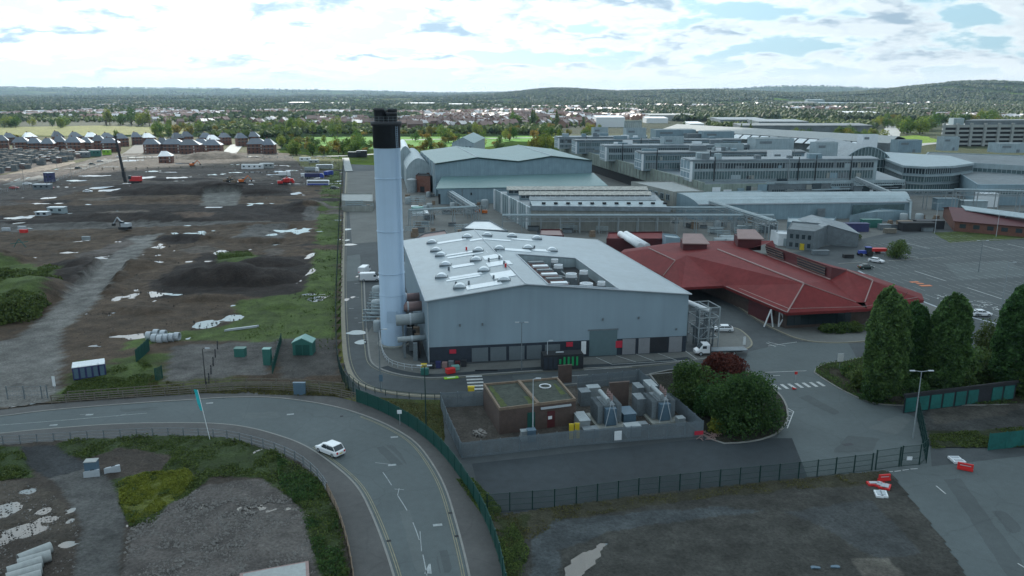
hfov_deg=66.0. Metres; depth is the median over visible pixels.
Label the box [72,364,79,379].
portable toilet
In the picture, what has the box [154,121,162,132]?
oak tree
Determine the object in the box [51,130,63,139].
brick house
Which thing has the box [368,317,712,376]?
works pavement
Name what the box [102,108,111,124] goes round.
ash tree
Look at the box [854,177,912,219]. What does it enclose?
pipe bridge
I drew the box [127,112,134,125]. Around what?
ash tree
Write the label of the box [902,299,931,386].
hornbeam tree
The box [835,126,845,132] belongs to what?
oak tree
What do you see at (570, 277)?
cooling fan
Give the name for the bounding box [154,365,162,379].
green gate
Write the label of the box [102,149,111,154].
site cabin
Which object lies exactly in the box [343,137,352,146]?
oak tree
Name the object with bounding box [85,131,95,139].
brick house
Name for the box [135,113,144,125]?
oak tree
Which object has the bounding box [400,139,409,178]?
curved shed
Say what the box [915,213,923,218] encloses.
yard tank
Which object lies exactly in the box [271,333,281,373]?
green gate
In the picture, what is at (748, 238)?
roof turret
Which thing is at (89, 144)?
brick house
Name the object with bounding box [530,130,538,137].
maple tree
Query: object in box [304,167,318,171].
lorry
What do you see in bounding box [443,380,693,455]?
compound gravel
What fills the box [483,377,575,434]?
substation
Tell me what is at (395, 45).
sky
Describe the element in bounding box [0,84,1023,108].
hills
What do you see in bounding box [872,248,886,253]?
trailer
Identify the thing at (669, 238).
blue cabin
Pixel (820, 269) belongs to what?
clerestory window
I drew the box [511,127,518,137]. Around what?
oak tree
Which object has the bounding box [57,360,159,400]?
grass
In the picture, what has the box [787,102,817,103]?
distant warehouse
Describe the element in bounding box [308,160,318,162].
site cabin
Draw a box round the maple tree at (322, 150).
[318,145,329,153]
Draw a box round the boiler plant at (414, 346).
[406,311,419,360]
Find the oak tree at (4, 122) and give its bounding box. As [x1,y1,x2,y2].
[0,115,8,126]
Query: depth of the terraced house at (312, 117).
1309.03 m
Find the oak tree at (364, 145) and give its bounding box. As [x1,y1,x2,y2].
[360,139,370,149]
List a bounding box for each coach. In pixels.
[306,180,329,185]
[316,164,332,168]
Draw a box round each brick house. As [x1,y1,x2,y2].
[0,135,9,148]
[4,132,15,144]
[11,136,28,149]
[22,131,37,138]
[27,136,41,150]
[40,137,56,148]
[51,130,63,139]
[54,135,64,150]
[64,135,85,150]
[68,131,82,138]
[81,136,94,150]
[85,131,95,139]
[92,134,103,149]
[101,132,114,138]
[101,136,120,151]
[116,132,128,145]
[131,131,142,144]
[142,132,155,142]
[142,137,161,152]
[158,136,165,149]
[158,150,173,162]
[163,137,181,152]
[171,131,183,140]
[180,138,202,153]
[181,130,193,139]
[195,137,206,151]
[199,132,209,139]
[204,138,223,151]
[206,134,219,141]
[218,132,231,144]
[234,132,247,145]
[247,137,263,152]
[248,130,259,139]
[262,137,276,153]
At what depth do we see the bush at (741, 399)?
118.13 m
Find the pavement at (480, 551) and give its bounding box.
[0,391,501,575]
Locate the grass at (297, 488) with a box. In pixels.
[275,452,347,575]
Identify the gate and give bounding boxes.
[5,385,47,398]
[135,338,149,361]
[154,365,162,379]
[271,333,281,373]
[874,446,901,469]
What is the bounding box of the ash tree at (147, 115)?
[143,109,150,125]
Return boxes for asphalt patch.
[120,407,157,411]
[346,255,360,280]
[377,445,405,465]
[437,550,451,572]
[512,374,546,379]
[799,395,838,413]
[834,436,878,451]
[868,416,911,434]
[944,478,1023,575]
[945,261,1023,279]
[992,510,1020,532]
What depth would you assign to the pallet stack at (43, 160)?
555.87 m
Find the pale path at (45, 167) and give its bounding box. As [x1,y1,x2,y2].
[0,161,74,180]
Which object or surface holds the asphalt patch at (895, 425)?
on the junction asphalt at (813, 432)
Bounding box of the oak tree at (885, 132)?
[879,129,889,135]
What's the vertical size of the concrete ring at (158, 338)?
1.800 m
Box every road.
[0,144,143,188]
[0,398,467,575]
[126,154,372,157]
[224,144,241,152]
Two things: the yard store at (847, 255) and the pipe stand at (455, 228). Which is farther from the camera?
the pipe stand at (455, 228)
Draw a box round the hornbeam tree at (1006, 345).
[988,284,1023,389]
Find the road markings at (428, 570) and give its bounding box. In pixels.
[6,402,441,575]
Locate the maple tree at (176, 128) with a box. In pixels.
[171,124,181,132]
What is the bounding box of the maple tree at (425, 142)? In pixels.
[418,140,429,149]
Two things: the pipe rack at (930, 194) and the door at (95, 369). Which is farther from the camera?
the pipe rack at (930, 194)
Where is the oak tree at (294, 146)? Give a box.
[287,140,301,154]
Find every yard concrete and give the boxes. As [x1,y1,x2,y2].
[347,171,1023,253]
[923,403,1023,446]
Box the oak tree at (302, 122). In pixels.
[298,119,308,130]
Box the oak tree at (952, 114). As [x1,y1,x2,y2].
[948,110,957,117]
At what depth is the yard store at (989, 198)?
351.39 m
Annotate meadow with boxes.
[0,137,280,174]
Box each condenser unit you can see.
[527,261,544,266]
[531,264,548,269]
[535,268,553,274]
[540,272,557,278]
[544,277,563,282]
[549,281,568,284]
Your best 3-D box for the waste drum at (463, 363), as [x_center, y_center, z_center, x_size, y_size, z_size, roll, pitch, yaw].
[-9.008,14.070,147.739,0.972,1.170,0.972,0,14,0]
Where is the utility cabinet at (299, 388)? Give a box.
[292,382,305,394]
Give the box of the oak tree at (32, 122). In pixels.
[27,117,36,125]
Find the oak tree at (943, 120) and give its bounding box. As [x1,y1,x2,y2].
[939,114,948,123]
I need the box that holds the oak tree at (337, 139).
[331,136,341,145]
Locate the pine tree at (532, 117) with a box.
[529,109,534,123]
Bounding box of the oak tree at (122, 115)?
[119,113,126,122]
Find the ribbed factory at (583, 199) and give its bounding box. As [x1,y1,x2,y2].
[493,186,670,231]
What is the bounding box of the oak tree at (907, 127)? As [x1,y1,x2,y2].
[898,116,918,134]
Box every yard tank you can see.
[371,299,379,314]
[372,285,379,299]
[373,320,380,331]
[405,197,410,203]
[481,199,488,207]
[714,222,720,226]
[899,213,908,219]
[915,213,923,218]
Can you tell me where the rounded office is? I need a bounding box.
[884,152,973,193]
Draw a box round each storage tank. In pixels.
[713,238,725,240]
[719,235,733,237]
[770,230,786,245]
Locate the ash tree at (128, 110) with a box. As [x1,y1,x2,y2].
[126,108,133,120]
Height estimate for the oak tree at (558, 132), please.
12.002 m
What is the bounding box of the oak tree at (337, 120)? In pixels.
[329,115,340,123]
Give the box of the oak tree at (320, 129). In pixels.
[316,125,322,134]
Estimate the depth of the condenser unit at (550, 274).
162.90 m
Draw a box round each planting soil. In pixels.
[652,370,786,442]
[816,352,1023,404]
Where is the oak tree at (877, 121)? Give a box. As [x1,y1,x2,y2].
[871,117,880,124]
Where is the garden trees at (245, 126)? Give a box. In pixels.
[1,108,1023,136]
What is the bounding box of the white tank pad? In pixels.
[411,205,428,215]
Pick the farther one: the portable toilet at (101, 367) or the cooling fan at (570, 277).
the cooling fan at (570, 277)
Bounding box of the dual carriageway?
[880,126,900,135]
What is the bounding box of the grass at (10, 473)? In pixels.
[0,446,31,480]
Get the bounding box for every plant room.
[591,127,607,135]
[623,128,645,138]
[650,129,695,137]
[660,136,683,143]
[683,133,700,137]
[698,130,733,137]
[714,143,743,149]
[722,156,753,156]
[747,137,793,149]
[767,150,791,155]
[809,142,837,155]
[857,134,877,147]
[890,139,921,152]
[936,136,959,150]
[987,142,1023,152]
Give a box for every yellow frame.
[569,424,573,438]
[575,423,579,429]
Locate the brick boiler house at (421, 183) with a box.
[406,173,431,192]
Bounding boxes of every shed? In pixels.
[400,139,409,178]
[403,148,428,187]
[416,230,447,237]
[452,132,484,148]
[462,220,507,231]
[540,229,563,236]
[606,231,662,251]
[631,181,703,211]
[658,191,909,219]
[849,208,907,221]
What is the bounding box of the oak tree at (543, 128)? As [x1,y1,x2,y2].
[538,123,548,133]
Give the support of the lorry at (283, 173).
on the construction ground at (44, 348)
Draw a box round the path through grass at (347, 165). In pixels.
[342,158,352,170]
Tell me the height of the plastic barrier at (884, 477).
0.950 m
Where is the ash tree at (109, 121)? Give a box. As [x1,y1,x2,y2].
[104,110,110,123]
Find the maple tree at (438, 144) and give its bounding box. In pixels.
[432,141,443,148]
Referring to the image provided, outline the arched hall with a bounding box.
[806,138,889,172]
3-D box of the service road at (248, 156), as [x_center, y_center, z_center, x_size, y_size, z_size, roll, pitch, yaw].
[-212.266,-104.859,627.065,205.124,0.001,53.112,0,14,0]
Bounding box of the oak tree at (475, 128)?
[472,121,482,133]
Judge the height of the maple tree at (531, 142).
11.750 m
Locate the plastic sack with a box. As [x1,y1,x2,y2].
[451,364,459,370]
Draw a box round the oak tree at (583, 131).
[580,127,589,135]
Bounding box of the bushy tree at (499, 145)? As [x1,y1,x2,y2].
[494,141,504,147]
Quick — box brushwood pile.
[697,430,720,441]
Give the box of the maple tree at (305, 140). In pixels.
[300,136,309,142]
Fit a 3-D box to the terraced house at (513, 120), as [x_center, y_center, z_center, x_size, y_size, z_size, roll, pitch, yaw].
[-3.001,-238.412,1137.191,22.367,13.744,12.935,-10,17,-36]
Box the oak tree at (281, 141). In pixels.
[279,135,284,145]
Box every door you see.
[73,369,78,378]
[80,368,85,377]
[86,367,91,376]
[93,366,97,375]
[99,365,104,374]
[295,345,301,354]
[302,345,309,354]
[472,347,487,361]
[490,347,505,360]
[509,346,524,359]
[527,345,541,358]
[527,412,534,427]
[544,358,547,368]
[545,344,559,350]
[547,410,554,427]
[549,357,551,368]
[553,357,556,368]
[589,330,616,355]
[622,338,635,354]
[638,338,649,353]
[668,336,681,351]
[817,208,825,216]
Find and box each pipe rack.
[408,205,476,225]
[436,183,478,221]
[502,214,774,232]
[529,206,726,227]
[708,200,777,240]
[720,191,762,191]
[889,189,964,209]
[951,188,1023,211]
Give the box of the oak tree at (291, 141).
[285,138,299,150]
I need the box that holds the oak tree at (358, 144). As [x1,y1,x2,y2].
[353,140,360,151]
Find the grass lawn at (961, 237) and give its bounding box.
[934,232,1023,242]
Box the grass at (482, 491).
[456,477,529,575]
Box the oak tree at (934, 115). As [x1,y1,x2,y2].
[923,112,940,127]
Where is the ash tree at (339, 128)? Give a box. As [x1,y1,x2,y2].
[334,124,342,135]
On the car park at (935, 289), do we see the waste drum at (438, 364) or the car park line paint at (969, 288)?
the car park line paint at (969, 288)
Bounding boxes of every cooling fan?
[551,258,558,268]
[553,264,562,276]
[565,272,577,284]
[579,270,587,282]
[580,282,592,285]
[597,281,605,286]
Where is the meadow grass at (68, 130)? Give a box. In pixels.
[0,126,185,135]
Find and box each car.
[315,440,345,457]
[714,324,733,332]
[857,263,873,269]
[868,257,884,262]
[974,309,992,316]
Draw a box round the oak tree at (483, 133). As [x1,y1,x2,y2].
[479,129,485,136]
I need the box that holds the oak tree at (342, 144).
[340,140,347,153]
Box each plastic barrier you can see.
[445,367,455,373]
[866,481,878,485]
[874,480,884,486]
[874,490,883,497]
[877,474,890,481]
[878,483,885,489]
[880,490,888,497]
[884,483,890,490]
[947,456,961,459]
[951,459,965,463]
[957,462,973,471]
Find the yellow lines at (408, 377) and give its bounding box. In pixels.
[346,180,700,394]
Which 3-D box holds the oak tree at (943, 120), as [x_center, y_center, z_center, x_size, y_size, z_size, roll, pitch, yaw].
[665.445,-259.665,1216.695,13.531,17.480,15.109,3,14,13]
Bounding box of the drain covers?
[340,416,458,541]
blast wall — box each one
[558,364,571,382]
[609,381,629,405]
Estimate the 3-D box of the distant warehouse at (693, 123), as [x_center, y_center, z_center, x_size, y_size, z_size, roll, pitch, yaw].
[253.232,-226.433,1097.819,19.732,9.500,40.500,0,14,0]
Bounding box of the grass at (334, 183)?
[240,164,338,348]
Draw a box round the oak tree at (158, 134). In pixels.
[156,132,162,138]
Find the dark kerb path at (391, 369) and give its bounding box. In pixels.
[381,357,689,376]
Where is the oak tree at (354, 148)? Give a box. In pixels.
[347,142,358,151]
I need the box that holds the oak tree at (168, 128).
[165,125,173,136]
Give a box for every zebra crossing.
[466,375,482,391]
[774,382,824,388]
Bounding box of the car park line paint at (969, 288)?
[908,243,1023,309]
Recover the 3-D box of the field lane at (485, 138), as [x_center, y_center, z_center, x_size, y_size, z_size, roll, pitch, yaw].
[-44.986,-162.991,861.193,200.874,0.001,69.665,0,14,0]
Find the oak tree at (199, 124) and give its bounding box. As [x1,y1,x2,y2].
[191,119,203,131]
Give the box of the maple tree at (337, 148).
[333,145,340,153]
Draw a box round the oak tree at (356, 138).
[351,133,365,145]
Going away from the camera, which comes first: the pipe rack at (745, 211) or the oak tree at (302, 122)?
the pipe rack at (745, 211)
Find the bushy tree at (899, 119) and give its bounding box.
[891,117,903,129]
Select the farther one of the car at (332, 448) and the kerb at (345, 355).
the kerb at (345, 355)
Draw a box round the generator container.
[541,349,583,369]
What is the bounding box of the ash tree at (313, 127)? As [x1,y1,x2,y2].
[309,120,315,134]
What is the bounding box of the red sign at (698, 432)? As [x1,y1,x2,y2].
[694,431,702,434]
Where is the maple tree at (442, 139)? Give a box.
[441,136,448,142]
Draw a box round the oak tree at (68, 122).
[59,115,70,125]
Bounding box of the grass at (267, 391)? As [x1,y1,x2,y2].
[144,374,351,396]
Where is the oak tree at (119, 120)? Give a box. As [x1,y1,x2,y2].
[115,114,122,124]
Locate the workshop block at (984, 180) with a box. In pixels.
[958,171,1023,204]
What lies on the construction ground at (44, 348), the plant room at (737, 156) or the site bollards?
the site bollards
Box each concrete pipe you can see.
[5,563,42,575]
[6,556,43,571]
[16,542,52,558]
[17,550,51,562]
[19,569,41,575]
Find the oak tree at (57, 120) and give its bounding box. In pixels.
[56,117,65,127]
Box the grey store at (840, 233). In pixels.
[798,215,859,246]
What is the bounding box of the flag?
[194,389,209,438]
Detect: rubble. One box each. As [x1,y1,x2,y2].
[0,484,78,574]
[77,231,314,342]
[123,482,315,575]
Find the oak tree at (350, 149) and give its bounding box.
[343,144,353,153]
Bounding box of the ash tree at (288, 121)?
[286,117,296,129]
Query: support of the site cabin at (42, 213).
on the construction ground at (44, 348)
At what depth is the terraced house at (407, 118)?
1212.52 m
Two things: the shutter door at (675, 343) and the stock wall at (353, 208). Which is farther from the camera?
the stock wall at (353, 208)
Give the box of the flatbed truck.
[693,341,747,355]
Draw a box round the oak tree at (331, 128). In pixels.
[326,123,336,135]
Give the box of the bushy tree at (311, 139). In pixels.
[308,137,321,147]
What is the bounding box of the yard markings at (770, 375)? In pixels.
[349,283,1023,566]
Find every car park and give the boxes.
[848,230,1023,324]
[941,118,1023,145]
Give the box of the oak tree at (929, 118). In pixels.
[923,116,937,128]
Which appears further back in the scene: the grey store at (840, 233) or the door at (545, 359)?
the grey store at (840, 233)
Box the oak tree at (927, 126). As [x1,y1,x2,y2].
[915,119,930,133]
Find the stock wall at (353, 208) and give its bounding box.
[342,204,372,211]
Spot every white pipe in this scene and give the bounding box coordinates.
[617,231,642,247]
[624,231,649,246]
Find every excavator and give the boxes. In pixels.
[112,217,131,229]
[226,176,237,183]
[238,175,251,182]
[277,177,291,184]
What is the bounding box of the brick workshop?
[942,207,1023,236]
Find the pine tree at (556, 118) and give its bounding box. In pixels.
[554,108,558,124]
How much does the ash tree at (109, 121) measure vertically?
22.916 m
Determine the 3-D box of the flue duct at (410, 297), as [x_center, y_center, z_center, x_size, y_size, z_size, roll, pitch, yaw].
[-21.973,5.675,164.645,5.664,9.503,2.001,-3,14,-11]
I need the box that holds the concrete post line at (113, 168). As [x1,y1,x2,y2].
[102,162,335,169]
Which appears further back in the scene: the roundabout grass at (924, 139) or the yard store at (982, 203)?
the roundabout grass at (924, 139)
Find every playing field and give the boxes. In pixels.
[301,137,510,148]
[510,136,536,141]
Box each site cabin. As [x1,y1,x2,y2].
[32,184,52,189]
[35,211,50,215]
[43,172,55,181]
[46,206,67,213]
[78,152,90,156]
[88,150,101,155]
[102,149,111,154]
[241,164,263,168]
[259,163,273,167]
[299,157,310,160]
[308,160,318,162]
[348,152,360,156]
[356,150,366,156]
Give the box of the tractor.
[857,246,873,256]
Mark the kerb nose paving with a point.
(734, 338)
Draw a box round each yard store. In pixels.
[710,227,721,233]
[759,223,778,232]
[811,250,829,254]
[842,254,853,257]
[843,222,869,231]
[860,219,881,227]
[877,224,890,229]
[883,228,896,232]
[897,221,934,230]
[913,219,944,228]
[931,197,958,209]
[958,200,987,207]
[974,192,998,206]
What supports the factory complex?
on the factory yard concrete at (363, 225)
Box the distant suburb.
[0,100,1023,119]
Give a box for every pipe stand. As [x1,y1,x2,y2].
[345,200,362,205]
[362,309,379,327]
[366,302,379,318]
[369,292,379,300]
[408,196,425,204]
[413,221,429,229]
[454,224,466,232]
[477,205,487,209]
[565,225,577,231]
[707,227,723,234]
[716,230,730,237]
[745,223,762,229]
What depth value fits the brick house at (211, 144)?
649.80 m
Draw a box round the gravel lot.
[491,470,965,575]
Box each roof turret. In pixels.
[680,233,709,249]
[734,229,763,249]
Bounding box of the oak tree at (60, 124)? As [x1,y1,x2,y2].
[55,118,65,126]
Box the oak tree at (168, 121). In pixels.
[165,118,171,126]
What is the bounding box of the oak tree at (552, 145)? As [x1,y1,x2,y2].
[548,133,558,148]
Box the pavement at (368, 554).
[0,423,392,575]
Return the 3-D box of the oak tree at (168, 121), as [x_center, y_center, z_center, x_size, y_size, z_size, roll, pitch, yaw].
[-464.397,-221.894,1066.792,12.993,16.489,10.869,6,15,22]
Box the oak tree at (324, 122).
[321,119,328,125]
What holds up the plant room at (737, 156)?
on the factory complex
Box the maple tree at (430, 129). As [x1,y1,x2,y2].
[425,126,435,135]
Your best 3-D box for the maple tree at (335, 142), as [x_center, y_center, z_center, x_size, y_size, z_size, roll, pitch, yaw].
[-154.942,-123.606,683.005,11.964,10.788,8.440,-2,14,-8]
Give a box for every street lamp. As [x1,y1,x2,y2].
[202,348,208,386]
[378,329,386,390]
[417,365,431,424]
[515,322,527,368]
[532,378,540,426]
[909,370,933,437]
[1001,262,1016,306]
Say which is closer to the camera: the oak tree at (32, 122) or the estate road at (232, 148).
the estate road at (232, 148)
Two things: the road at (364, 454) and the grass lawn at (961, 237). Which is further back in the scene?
the grass lawn at (961, 237)
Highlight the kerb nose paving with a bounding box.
[710,328,750,352]
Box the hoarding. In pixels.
[903,380,1018,412]
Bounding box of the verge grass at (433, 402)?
[379,397,444,440]
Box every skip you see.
[413,227,424,232]
[528,225,538,230]
[563,228,572,232]
[921,227,933,231]
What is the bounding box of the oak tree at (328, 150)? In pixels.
[325,144,330,153]
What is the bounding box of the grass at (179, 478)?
[118,467,194,521]
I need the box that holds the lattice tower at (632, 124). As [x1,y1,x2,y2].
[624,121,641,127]
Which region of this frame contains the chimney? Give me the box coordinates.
[370,108,408,348]
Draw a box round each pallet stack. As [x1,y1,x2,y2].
[4,161,11,166]
[10,164,18,170]
[24,164,30,168]
[39,158,46,164]
[62,156,67,160]
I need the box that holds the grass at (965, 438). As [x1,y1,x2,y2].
[928,426,1023,448]
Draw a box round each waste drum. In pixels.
[429,362,434,368]
[435,361,440,367]
[442,361,447,367]
[448,360,453,366]
[461,359,466,366]
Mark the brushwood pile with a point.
(711, 435)
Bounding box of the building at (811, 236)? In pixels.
[786,221,827,250]
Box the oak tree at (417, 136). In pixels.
[410,131,419,140]
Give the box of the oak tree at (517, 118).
[509,112,522,121]
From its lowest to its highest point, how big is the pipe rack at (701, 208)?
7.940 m
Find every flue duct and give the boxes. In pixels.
[395,312,424,352]
[397,334,425,357]
[404,301,421,311]
[406,292,419,301]
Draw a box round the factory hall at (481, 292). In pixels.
[403,229,691,363]
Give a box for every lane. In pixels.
[409,137,553,139]
[472,438,806,513]
[890,456,1023,575]
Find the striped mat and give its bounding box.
[444,376,458,379]
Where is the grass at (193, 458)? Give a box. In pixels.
[59,433,349,575]
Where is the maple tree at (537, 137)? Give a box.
[532,134,547,147]
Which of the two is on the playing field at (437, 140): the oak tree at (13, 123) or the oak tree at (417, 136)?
the oak tree at (417, 136)
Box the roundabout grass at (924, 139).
[902,135,936,142]
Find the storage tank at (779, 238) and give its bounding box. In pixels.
[770,230,786,245]
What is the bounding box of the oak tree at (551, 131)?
[544,125,554,134]
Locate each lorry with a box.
[279,171,290,176]
[283,178,294,183]
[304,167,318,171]
[304,173,323,178]
[323,171,333,176]
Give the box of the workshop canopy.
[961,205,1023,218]
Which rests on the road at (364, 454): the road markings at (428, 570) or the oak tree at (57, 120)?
the road markings at (428, 570)
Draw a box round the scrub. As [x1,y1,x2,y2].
[557,128,1023,154]
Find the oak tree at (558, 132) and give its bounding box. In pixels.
[557,128,563,135]
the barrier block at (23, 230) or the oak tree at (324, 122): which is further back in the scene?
the oak tree at (324, 122)
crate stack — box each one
[410,228,418,237]
[589,230,595,236]
[691,222,697,228]
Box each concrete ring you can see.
[145,331,152,339]
[150,334,157,341]
[152,329,159,333]
[156,334,161,342]
[159,330,167,333]
[161,334,168,341]
[167,333,173,341]
[173,332,180,340]
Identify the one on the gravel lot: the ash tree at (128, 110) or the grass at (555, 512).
the grass at (555, 512)
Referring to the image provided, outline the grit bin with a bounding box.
[468,386,474,390]
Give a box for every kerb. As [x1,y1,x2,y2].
[0,396,470,575]
[0,422,394,575]
[326,483,353,575]
[341,172,481,397]
[363,282,706,377]
[564,372,671,384]
[649,369,788,443]
[724,327,752,353]
[734,305,864,343]
[814,357,1003,405]
[838,257,944,263]
[858,271,996,323]
[952,238,1023,242]
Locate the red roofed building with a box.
[620,241,923,327]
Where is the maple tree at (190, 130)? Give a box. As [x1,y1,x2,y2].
[184,125,193,134]
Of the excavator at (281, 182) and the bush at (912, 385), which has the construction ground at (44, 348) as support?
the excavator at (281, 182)
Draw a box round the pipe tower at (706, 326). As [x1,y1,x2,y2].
[686,300,720,346]
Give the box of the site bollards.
[206,341,217,383]
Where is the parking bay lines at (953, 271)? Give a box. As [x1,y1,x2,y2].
[864,235,1023,316]
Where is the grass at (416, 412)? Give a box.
[383,399,444,439]
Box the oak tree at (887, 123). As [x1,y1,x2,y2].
[884,118,892,127]
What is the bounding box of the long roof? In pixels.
[664,124,904,151]
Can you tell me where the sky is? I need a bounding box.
[0,0,1023,91]
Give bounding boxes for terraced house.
[176,118,183,124]
[180,113,191,116]
[221,115,229,119]
[252,117,263,122]
[306,116,319,119]
[317,116,331,120]
[361,118,373,122]
[397,116,411,119]
[406,119,422,128]
[424,117,436,124]
[451,115,463,119]
[455,119,466,124]
[461,117,474,121]
[478,120,491,125]
[503,118,518,123]
[558,118,568,127]
[567,116,581,124]
[585,118,595,126]
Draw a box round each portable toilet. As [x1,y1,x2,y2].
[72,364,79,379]
[78,363,86,378]
[85,362,92,377]
[91,361,99,376]
[98,360,105,375]
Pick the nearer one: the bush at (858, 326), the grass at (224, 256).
the bush at (858, 326)
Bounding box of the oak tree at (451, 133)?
[442,128,453,141]
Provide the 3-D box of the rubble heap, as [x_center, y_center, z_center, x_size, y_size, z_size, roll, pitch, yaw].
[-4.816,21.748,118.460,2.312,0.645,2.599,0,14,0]
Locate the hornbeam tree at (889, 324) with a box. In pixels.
[862,284,914,398]
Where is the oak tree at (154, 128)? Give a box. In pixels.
[151,124,158,135]
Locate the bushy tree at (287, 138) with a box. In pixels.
[284,135,294,143]
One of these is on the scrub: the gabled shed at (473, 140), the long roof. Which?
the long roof
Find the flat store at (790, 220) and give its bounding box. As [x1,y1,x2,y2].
[787,217,835,228]
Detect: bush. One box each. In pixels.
[0,267,31,279]
[0,288,51,307]
[0,293,46,324]
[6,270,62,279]
[25,263,61,274]
[416,145,425,150]
[667,358,715,413]
[692,384,718,417]
[699,351,749,384]
[702,371,787,440]
[707,416,725,434]
[817,323,839,333]
[836,321,853,333]
[839,363,861,376]
[845,364,863,388]
[849,320,865,332]
[856,378,887,404]
[886,239,911,258]
[900,375,937,399]
[962,369,978,386]
[964,345,995,384]
[972,318,997,354]
[974,346,995,381]
[1000,363,1023,394]
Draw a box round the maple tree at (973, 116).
[968,114,979,118]
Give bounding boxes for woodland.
[0,79,1023,121]
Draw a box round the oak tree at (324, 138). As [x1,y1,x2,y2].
[321,135,326,142]
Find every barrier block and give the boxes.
[19,229,27,232]
[82,236,90,239]
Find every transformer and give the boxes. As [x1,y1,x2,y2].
[586,389,622,430]
[643,384,675,424]
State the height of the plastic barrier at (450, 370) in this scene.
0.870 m
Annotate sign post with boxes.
[51,376,55,387]
[379,375,382,392]
[837,353,843,368]
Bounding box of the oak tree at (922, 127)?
[913,116,930,134]
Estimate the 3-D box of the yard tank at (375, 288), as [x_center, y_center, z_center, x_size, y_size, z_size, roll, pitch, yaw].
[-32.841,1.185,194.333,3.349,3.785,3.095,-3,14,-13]
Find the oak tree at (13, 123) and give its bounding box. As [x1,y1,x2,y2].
[8,116,21,126]
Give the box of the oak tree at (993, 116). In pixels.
[986,110,1003,118]
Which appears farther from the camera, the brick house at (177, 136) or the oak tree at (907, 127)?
the oak tree at (907, 127)
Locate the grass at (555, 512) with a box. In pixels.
[490,471,880,575]
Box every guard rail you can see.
[349,374,482,399]
[379,332,426,370]
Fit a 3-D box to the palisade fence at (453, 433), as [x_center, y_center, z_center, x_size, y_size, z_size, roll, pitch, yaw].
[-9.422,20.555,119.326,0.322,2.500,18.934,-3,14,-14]
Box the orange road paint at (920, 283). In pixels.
[911,281,931,285]
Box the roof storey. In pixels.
[927,152,1023,173]
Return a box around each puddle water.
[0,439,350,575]
[5,154,350,407]
[346,330,365,334]
[354,340,366,343]
[565,471,887,575]
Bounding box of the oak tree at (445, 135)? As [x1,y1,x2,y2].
[441,130,448,142]
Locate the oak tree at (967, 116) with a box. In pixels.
[963,112,971,122]
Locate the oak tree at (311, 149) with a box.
[306,141,315,155]
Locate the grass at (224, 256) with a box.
[216,250,254,259]
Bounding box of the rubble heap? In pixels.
[472,428,487,437]
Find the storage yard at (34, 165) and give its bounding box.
[0,155,84,173]
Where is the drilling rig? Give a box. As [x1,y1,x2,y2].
[114,136,141,182]
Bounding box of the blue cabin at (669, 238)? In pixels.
[662,233,679,243]
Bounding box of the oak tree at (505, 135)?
[501,128,508,138]
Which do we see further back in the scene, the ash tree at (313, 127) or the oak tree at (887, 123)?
the oak tree at (887, 123)
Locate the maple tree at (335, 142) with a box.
[326,140,339,150]
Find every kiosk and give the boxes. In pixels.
[233,346,246,356]
[262,347,271,364]
[291,334,315,354]
[420,368,428,374]
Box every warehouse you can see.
[420,145,607,203]
[593,115,624,126]
[643,117,667,122]
[645,113,691,120]
[685,121,703,124]
[709,117,762,121]
[733,123,872,132]
[747,119,808,122]
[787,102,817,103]
[805,99,824,101]
[818,102,846,104]
[842,111,878,112]
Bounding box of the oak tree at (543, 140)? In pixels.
[537,129,553,148]
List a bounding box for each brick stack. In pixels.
[19,163,24,168]
[56,157,61,162]
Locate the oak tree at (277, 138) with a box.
[276,133,285,143]
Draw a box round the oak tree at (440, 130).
[436,125,446,136]
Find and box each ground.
[0,112,947,133]
[0,126,558,557]
[0,151,354,408]
[0,396,152,438]
[0,436,352,575]
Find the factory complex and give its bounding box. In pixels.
[554,133,905,191]
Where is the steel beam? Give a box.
[475,369,497,370]
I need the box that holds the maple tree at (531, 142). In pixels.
[527,138,541,146]
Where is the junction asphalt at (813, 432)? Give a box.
[745,342,931,476]
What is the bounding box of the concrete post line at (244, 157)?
[121,156,338,158]
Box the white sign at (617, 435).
[614,431,621,439]
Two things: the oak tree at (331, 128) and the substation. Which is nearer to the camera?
the substation
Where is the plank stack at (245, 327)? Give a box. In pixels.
[224,325,258,331]
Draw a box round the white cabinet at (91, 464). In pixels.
[83,458,99,470]
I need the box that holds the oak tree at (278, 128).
[272,123,283,130]
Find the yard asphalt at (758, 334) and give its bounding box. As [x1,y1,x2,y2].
[341,164,1023,516]
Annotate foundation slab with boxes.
[240,561,308,575]
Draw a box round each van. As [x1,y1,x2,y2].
[358,264,370,274]
[360,272,378,281]
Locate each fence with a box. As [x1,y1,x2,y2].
[0,159,111,192]
[0,428,326,486]
[50,382,355,403]
[67,378,344,397]
[335,159,359,396]
[356,388,506,575]
[440,390,482,406]
[440,394,461,455]
[461,421,703,457]
[486,453,876,511]
[577,369,638,389]
[638,369,703,428]
[900,398,928,465]
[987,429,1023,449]
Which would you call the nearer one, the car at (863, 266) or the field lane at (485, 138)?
the car at (863, 266)
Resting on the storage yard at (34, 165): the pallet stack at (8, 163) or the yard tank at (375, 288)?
the pallet stack at (8, 163)
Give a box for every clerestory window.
[765,246,783,259]
[797,257,825,274]
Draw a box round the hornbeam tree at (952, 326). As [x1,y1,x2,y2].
[922,291,974,389]
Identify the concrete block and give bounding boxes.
[83,469,99,477]
[104,464,120,473]
[342,193,372,203]
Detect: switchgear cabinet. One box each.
[520,428,526,441]
[526,427,535,441]
[574,411,590,430]
[577,387,590,406]
[581,425,599,438]
[586,384,600,396]
[621,406,636,422]
[623,421,641,437]
[632,382,644,394]
[632,393,645,415]
[636,421,647,429]
[643,379,657,392]
[675,415,685,422]
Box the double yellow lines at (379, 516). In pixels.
[313,416,464,575]

